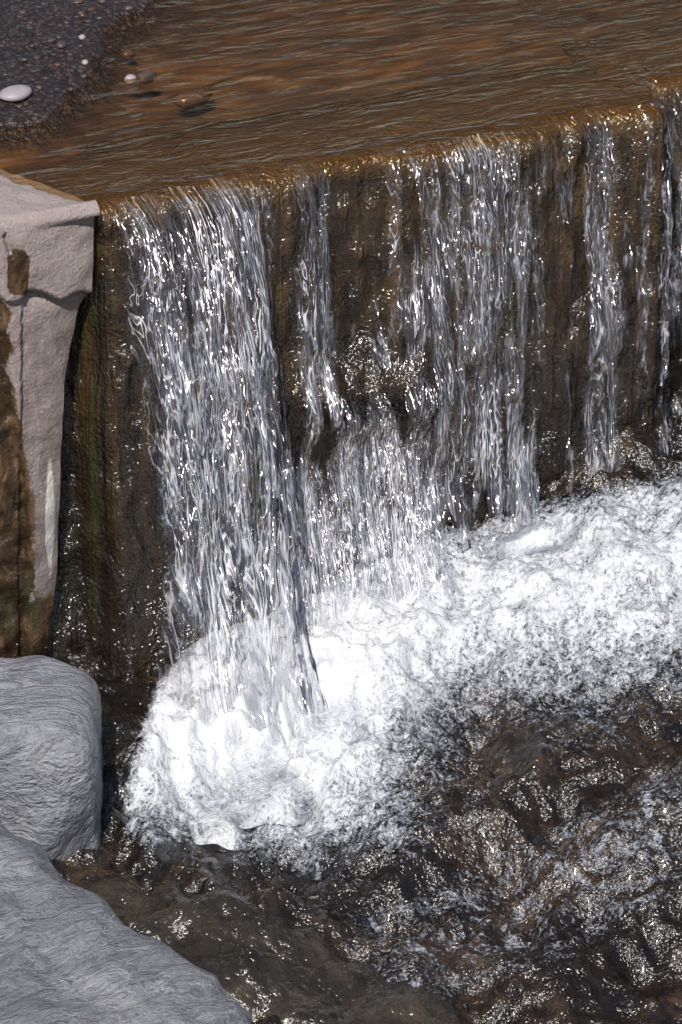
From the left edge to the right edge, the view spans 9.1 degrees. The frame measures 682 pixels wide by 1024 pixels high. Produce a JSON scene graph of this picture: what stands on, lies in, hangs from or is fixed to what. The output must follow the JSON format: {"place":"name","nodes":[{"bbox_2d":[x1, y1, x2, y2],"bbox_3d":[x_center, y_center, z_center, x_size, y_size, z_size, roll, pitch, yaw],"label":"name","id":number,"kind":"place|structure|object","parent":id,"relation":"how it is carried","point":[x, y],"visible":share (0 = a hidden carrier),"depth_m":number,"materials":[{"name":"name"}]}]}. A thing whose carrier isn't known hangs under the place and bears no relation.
{"place":"outdoors","nodes":[
{"label":"outdoors","id":0,"kind":"place"},
{"bbox_2d":[0,169,99,657],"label":"stone pillar","id":1,"kind":"structure","parent":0,"point":[46,250],"depth_m":6.84,"materials":[{"name":"beige stone"}]},
{"bbox_2d":[0,0,681,170],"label":"pool bed","id":2,"kind":"object","parent":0,"point":[33,29],"visible":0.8,"depth_m":7.45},
{"bbox_2d":[0,34,136,101],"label":"pale gravel stones","id":3,"kind":"object","parent":2,"relation":"on","point":[15,93],"visible":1,"depth_m":7.12,"materials":[{"name":"white stone"}]},
{"bbox_2d":[3,0,155,107],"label":"pebbles","id":4,"kind":"object","parent":2,"relation":"on","point":[149,76],"visible":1,"depth_m":7.25,"materials":[{"name":"grey stone"}]},
{"bbox_2d":[54,13,211,108],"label":"pebbles","id":5,"kind":"object","parent":2,"relation":"on","point":[182,98],"visible":1,"depth_m":7.19,"materials":[{"name":"brown stone"}]},
{"bbox_2d":[0,0,681,206],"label":"stream","id":6,"kind":"structure","parent":2,"relation":"on","point":[324,82],"depth_m":7.23,"materials":[{"name":"brown liquid"}]},
{"bbox_2d":[6,17,681,680],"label":"rock ledge","id":7,"kind":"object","parent":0,"point":[116,541],"depth_m":7.09,"materials":[{"name":"brown stone"}]},
{"bbox_2d":[46,386,681,1023],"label":"pool","id":8,"kind":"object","parent":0,"point":[520,780],"visible":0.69,"depth_m":6.71,"materials":[{"name":"liquid"}]},
{"bbox_2d":[0,655,102,861],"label":"boulder","id":9,"kind":"object","parent":8,"relation":"on","point":[51,771],"visible":0.75,"depth_m":6.57,"materials":[{"name":"grey stone"}]},
{"bbox_2d":[0,823,251,1023],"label":"boulder","id":10,"kind":"object","parent":8,"relation":"on","point":[70,953],"visible":1,"depth_m":6.25,"materials":[{"name":"grey stone"}]},
{"bbox_2d":[79,867,467,1023],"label":"dark rock","id":11,"kind":"object","parent":8,"relation":"on","point":[299,974],"visible":0.71,"depth_m":6.42,"materials":[{"name":"brown stone"}]},
{"bbox_2d":[283,398,452,630],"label":"waterfall","id":12,"kind":"structure","parent":8,"relation":"on","point":[397,559],"depth_m":7.10,"materials":[{"name":"white liquid"}]},
{"bbox_2d":[123,85,681,752],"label":"falling water","id":13,"kind":"structure","parent":8,"relation":"on","point":[267,639],"depth_m":6.89,"materials":[{"name":"white liquid"}]},
{"bbox_2d":[125,463,681,988],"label":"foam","id":14,"kind":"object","parent":8,"relation":"on","point":[403,645],"depth_m":7.03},
{"bbox_2d":[184,794,244,849],"bbox_3d":[-0.196,0.442,6.703,0.169,0.175,0.049,13,30,24],"label":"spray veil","id":15,"kind":"object","parent":14,"relation":"on","point":[225,830],"visible":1,"depth_m":6.72,"materials":[{"name":"white liquid"}]},
{"bbox_2d":[216,740,311,828],"bbox_3d":[-0.124,0.383,6.752,0.240,0.256,0.038,1,27,3],"label":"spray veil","id":16,"kind":"object","parent":14,"relation":"in","point":[270,807],"visible":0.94,"depth_m":6.79,"materials":[{"name":"white liquid"}]},
{"bbox_2d":[292,699,374,775],"bbox_3d":[-0.005,0.312,6.843,0.230,0.222,0.087,11,29,20],"label":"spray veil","id":17,"kind":"object","parent":14,"relation":"on","point":[335,739],"visible":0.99,"depth_m":6.85,"materials":[{"name":"white liquid"}]},
{"bbox_2d":[16,150,680,968],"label":"spray droplets","id":18,"kind":"object","parent":14,"relation":"on","point":[330,618],"visible":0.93,"depth_m":6.84,"materials":[{"name":"liquid"}]},
{"bbox_2d":[485,519,585,569],"bbox_3d":[0.329,0.015,7.178,0.301,0.155,0.044,-12,29,-22],"label":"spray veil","id":19,"kind":"object","parent":14,"relation":"on","point":[537,539],"visible":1,"depth_m":7.20,"materials":[{"name":"white liquid"}]}
]}

